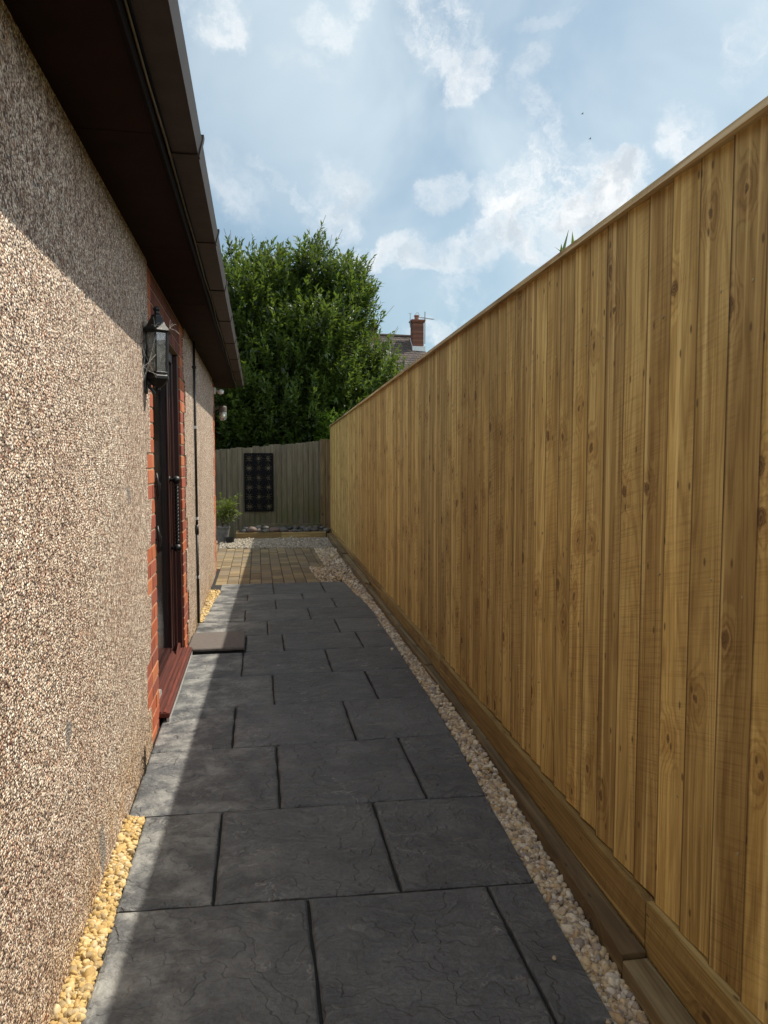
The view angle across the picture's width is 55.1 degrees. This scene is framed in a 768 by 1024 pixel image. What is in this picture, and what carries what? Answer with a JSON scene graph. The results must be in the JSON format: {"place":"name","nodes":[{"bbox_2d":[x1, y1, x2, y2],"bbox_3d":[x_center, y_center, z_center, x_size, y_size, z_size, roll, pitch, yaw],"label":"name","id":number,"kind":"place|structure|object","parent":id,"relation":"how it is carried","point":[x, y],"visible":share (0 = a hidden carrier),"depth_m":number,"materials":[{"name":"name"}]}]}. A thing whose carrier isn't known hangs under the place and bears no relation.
{"place":"outdoors","nodes":[
{"label":"outdoors","id":0,"kind":"place"},
{"bbox_2d":[212,548,323,585],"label":"block paving","id":1,"kind":"structure","parent":0,"point":[307,557],"depth_m":9.58,"materials":[{"name":"beige brick"}]},
{"bbox_2d":[253,315,425,373],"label":"distant house","id":2,"kind":"structure","parent":0,"point":[412,348],"depth_m":39.34,"materials":[{"name":"brick"}]},
{"bbox_2d":[415,312,433,343],"bbox_3d":[2.218,-10.011,40.012,1.055,1.720,0.360,-1,4,-10],"label":"television aerial","id":3,"kind":"object","parent":2,"relation":"attached to","point":[424,317],"visible":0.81,"depth_m":39.99,"materials":[{"name":"metal"}]},
{"bbox_2d":[81,581,613,1023],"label":"paved path","id":4,"kind":"structure","parent":0,"point":[432,943],"depth_m":2.52,"materials":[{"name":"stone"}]},
{"bbox_2d":[142,746,146,775],"bbox_3d":[-1.027,1.079,3.152,0.010,0.131,0.101,-1,4,-10],"label":"dry weed","id":5,"kind":"object","parent":4,"relation":"on","point":[144,764],"visible":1,"depth_m":3.18,"materials":[{"name":"beige plant"}]},
{"bbox_2d":[188,631,245,654],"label":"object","id":6,"kind":"object","parent":4,"relation":"on","point":[216,642],"depth_m":5.34,"materials":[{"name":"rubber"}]},
{"bbox_2d":[309,547,405,646],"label":"gravel","id":7,"kind":"structure","parent":0,"point":[331,559],"depth_m":8.52,"materials":[{"name":"beige gravel"}]},
{"bbox_2d":[178,0,767,351],"label":"sky","id":8,"kind":"structure","parent":0,"point":[448,142],"materials":[{"name":"blue"}]},
{"bbox_2d":[378,624,648,1023],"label":"gravel","id":9,"kind":"structure","parent":0,"point":[616,996],"depth_m":2.52,"materials":[{"name":"beige gravel"}]},
{"label":"ground","id":10,"kind":"structure","parent":0,"visible":0},
{"bbox_2d":[0,0,243,1023],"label":"bungalow","id":11,"kind":"object","parent":10,"relation":"on","point":[109,235],"visible":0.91,"depth_m":2.08,"materials":[{"name":"beige stone"}]},
{"bbox_2d":[143,306,170,395],"bbox_3d":[-1.048,-0.742,3.404,0.123,0.413,0.140,-1,4,-10],"label":"wall lantern","id":12,"kind":"object","parent":11,"relation":"attached to","point":[158,380],"depth_m":3.38,"materials":[{"name":"black metal"}]},
{"bbox_2d":[141,317,177,379],"bbox_3d":[-1.015,-0.738,3.354,0.158,0.289,0.166,-1,4,-10],"label":"cobweb","id":13,"kind":"object","parent":12,"relation":"attached to","point":[151,352],"visible":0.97,"depth_m":3.34},
{"bbox_2d":[151,347,181,677],"bbox_3d":[-1.356,0.008,4.391,0.189,1.905,1.200,-1,4,-10],"label":"door","id":14,"kind":"structure","parent":11,"relation":"in","point":[161,402],"depth_m":4.72,"materials":[{"name":"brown wood"}]},
{"bbox_2d":[213,387,223,393],"bbox_3d":[-2.014,-1.472,8.947,0.135,0.085,0.080,0,4,5],"label":"motion sensor","id":15,"kind":"object","parent":11,"relation":"attached to","point":[220,391],"visible":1,"depth_m":8.91,"materials":[{"name":"white plastic"}]},
{"bbox_2d":[213,406,226,420],"bbox_3d":[-1.991,-1.200,8.951,0.156,0.184,0.092,-1,4,-10],"label":"wall lamp","id":16,"kind":"object","parent":11,"relation":"attached to","point":[222,409],"visible":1,"depth_m":8.94,"materials":[{"name":"grey metal"}]},
{"bbox_2d":[215,439,329,540],"bbox_3d":[-3.711,-0.358,13.181,5.545,1.905,0.095,-1,4,-10],"label":"back fence","id":17,"kind":"object","parent":10,"relation":"on","point":[301,476],"visible":0.34,"depth_m":13.48,"materials":[{"name":"wood"}]},
{"bbox_2d":[244,453,273,511],"bbox_3d":[-2.274,-0.540,13.384,0.524,1.060,0.006,-1,4,-10],"label":"wall screen","id":18,"kind":"object","parent":17,"relation":"attached to","point":[254,481],"depth_m":13.38,"materials":[{"name":"black metal"}]},
{"bbox_2d":[214,215,408,449],"bbox_3d":[-2.300,-2.706,14.920,6.248,6.407,3.521,-1,4,-10],"label":"leafy tree","id":19,"kind":"object","parent":10,"relation":"on","point":[306,351],"visible":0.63,"depth_m":13.98,"materials":[{"name":"green plant"}]},
{"bbox_2d":[313,407,347,440],"bbox_3d":[-0.948,-0.755,14.012,1.023,2.583,1.004,2,5,28],"label":"corner shrub","id":20,"kind":"object","parent":10,"relation":"on","point":[326,415],"visible":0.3,"depth_m":13.87,"materials":[{"name":"green plant"}]},
{"bbox_2d":[327,533,347,558],"bbox_3d":[-0.752,0.582,11.608,0.094,0.228,2.802,-1,4,-9],"label":"timber sleeper","id":21,"kind":"object","parent":10,"relation":"on","point":[335,543],"visible":0.48,"depth_m":11.36,"materials":[{"name":"brown wood"}]},
{"bbox_2d":[343,554,369,586],"bbox_3d":[-0.355,0.769,9.041,0.075,0.210,2.388,-1,4,-9],"label":"timber sleeper","id":22,"kind":"object","parent":10,"relation":"on","point":[357,572],"visible":0.45,"depth_m":8.78,"materials":[{"name":"brown wood"}]},
{"bbox_2d":[365,584,431,668],"bbox_3d":[0.053,0.970,6.332,0.063,0.186,3.096,-1,4,-9],"label":"timber sleeper","id":23,"kind":"object","parent":10,"relation":"on","point":[413,646],"visible":0.5,"depth_m":5.80,"materials":[{"name":"brown wood"}]},
{"bbox_2d":[425,665,645,978],"bbox_3d":[0.498,1.179,3.422,0.074,0.172,2.796,-1,4,-8],"label":"timber sleeper","id":24,"kind":"object","parent":10,"relation":"on","point":[619,941],"visible":0.56,"depth_m":2.46,"materials":[{"name":"brown wood"}]},
{"bbox_2d":[329,96,767,1023],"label":"garden fence","id":25,"kind":"object","parent":10,"relation":"on","point":[549,504],"visible":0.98,"depth_m":2.20,"materials":[{"name":"brown wood"}]},
{"bbox_2d":[555,230,573,251],"bbox_3d":[0.775,0.115,2.912,0.215,2.386,0.124,-2,4,-25],"label":"tall plant","id":26,"kind":"object","parent":10,"relation":"on","point":[564,246],"visible":0.12,"depth_m":2.79,"materials":[{"name":"green plant"}]},
{"bbox_2d":[622,958,695,1023],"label":"timber sleeper","id":27,"kind":"object","parent":10,"relation":"on","point":[657,1000],"visible":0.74,"depth_m":1.91,"materials":[{"name":"brown wood"}]},
{"label":"gravel bed","id":28,"kind":"structure","parent":10,"relation":"on","visible":0},
{"bbox_2d":[49,813,144,1023],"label":"gravel","id":29,"kind":"structure","parent":28,"relation":"on","point":[77,988],"depth_m":2.10,"materials":[{"name":"beige gravel"}]},
{"bbox_2d":[198,589,220,623],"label":"gravel","id":30,"kind":"structure","parent":28,"relation":"on","point":[213,595],"depth_m":6.95,"materials":[{"name":"beige gravel"}]},
{"bbox_2d":[211,585,220,589],"bbox_3d":[-1.803,0.821,7.894,0.098,0.026,0.300,-1,4,-10],"label":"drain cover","id":31,"kind":"object","parent":28,"relation":"on","point":[216,587],"visible":0.62,"depth_m":7.88,"materials":[{"name":"metal"}]},
{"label":"bed soil","id":32,"kind":"structure","parent":0,"visible":0},
{"bbox_2d":[247,526,256,532],"bbox_3d":[-2.318,0.321,12.915,0.191,0.138,0.175,-1,4,-10],"label":"cobble","id":33,"kind":"object","parent":32,"relation":"on","point":[251,529],"visible":0.97,"depth_m":12.85,"materials":[{"name":"beige stone"}]},
{"bbox_2d":[269,527,279,531],"bbox_3d":[-1.931,0.324,12.995,0.201,0.120,0.194,-4,6,-44],"label":"cobble","id":34,"kind":"object","parent":32,"relation":"on","point":[273,529],"visible":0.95,"depth_m":12.93,"materials":[{"name":"grey stone"}]},
{"bbox_2d":[279,527,287,531],"bbox_3d":[-1.790,0.322,13.014,0.199,0.121,0.143,-1,4,-10],"label":"cobble","id":35,"kind":"object","parent":32,"relation":"on","point":[283,529],"visible":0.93,"depth_m":12.96,"materials":[{"name":"grey stone"}]},
{"bbox_2d":[303,527,310,531],"bbox_3d":[-1.367,0.323,13.076,0.156,0.111,0.146,-1,4,-10],"label":"cobble","id":36,"kind":"object","parent":32,"relation":"on","point":[306,529],"visible":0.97,"depth_m":13.03,"materials":[{"name":"grey stone"}]},
{"bbox_2d":[311,527,318,531],"bbox_3d":[-1.247,0.324,13.115,0.196,0.104,0.138,1,4,15],"label":"cobble","id":37,"kind":"object","parent":32,"relation":"on","point":[314,529],"visible":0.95,"depth_m":13.06,"materials":[{"name":"grey stone"}]},
{"bbox_2d":[323,528,330,532],"bbox_3d":[-1.022,0.326,13.138,0.154,0.096,0.150,-1,4,-10],"label":"cobble","id":38,"kind":"object","parent":32,"relation":"on","point":[327,530],"visible":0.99,"depth_m":13.09,"materials":[{"name":"grey stone"}]},
{"label":"gravel bed","id":39,"kind":"structure","parent":0,"visible":0},
{"bbox_2d":[236,532,280,538],"bbox_3d":[-2.193,0.460,12.859,0.780,0.198,0.045,-1,4,-10],"label":"edging board","id":40,"kind":"object","parent":39,"relation":"on","point":[264,535],"visible":0.56,"depth_m":12.84,"materials":[{"name":"brown wood"}]},
{"bbox_2d":[218,536,333,548],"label":"gravel","id":41,"kind":"structure","parent":39,"relation":"on","point":[290,542],"depth_m":12.04,"materials":[{"name":"grey gravel"}]},
{"bbox_2d":[215,492,241,542],"bbox_3d":[-2.666,0.073,12.324,0.605,0.885,0.596,3,5,36],"label":"potted plant","id":42,"kind":"object","parent":41,"relation":"on","point":[222,532],"visible":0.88,"depth_m":12.26,"materials":[{"name":"green plant"}]},
{"bbox_2d":[225,537,234,542],"bbox_3d":[-2.552,0.469,12.205,0.160,0.110,0.158,-1,4,-10],"label":"pot","id":43,"kind":"object","parent":41,"relation":"on","point":[229,539],"visible":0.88,"depth_m":12.14,"materials":[{"name":"plastic"}]},
{"bbox_2d":[281,531,325,537],"bbox_3d":[-1.417,0.451,12.992,0.785,0.198,0.045,-1,4,-10],"label":"edging board","id":44,"kind":"object","parent":39,"relation":"on","point":[301,534],"visible":0.56,"depth_m":12.96,"materials":[{"name":"brown wood"}]}
]}

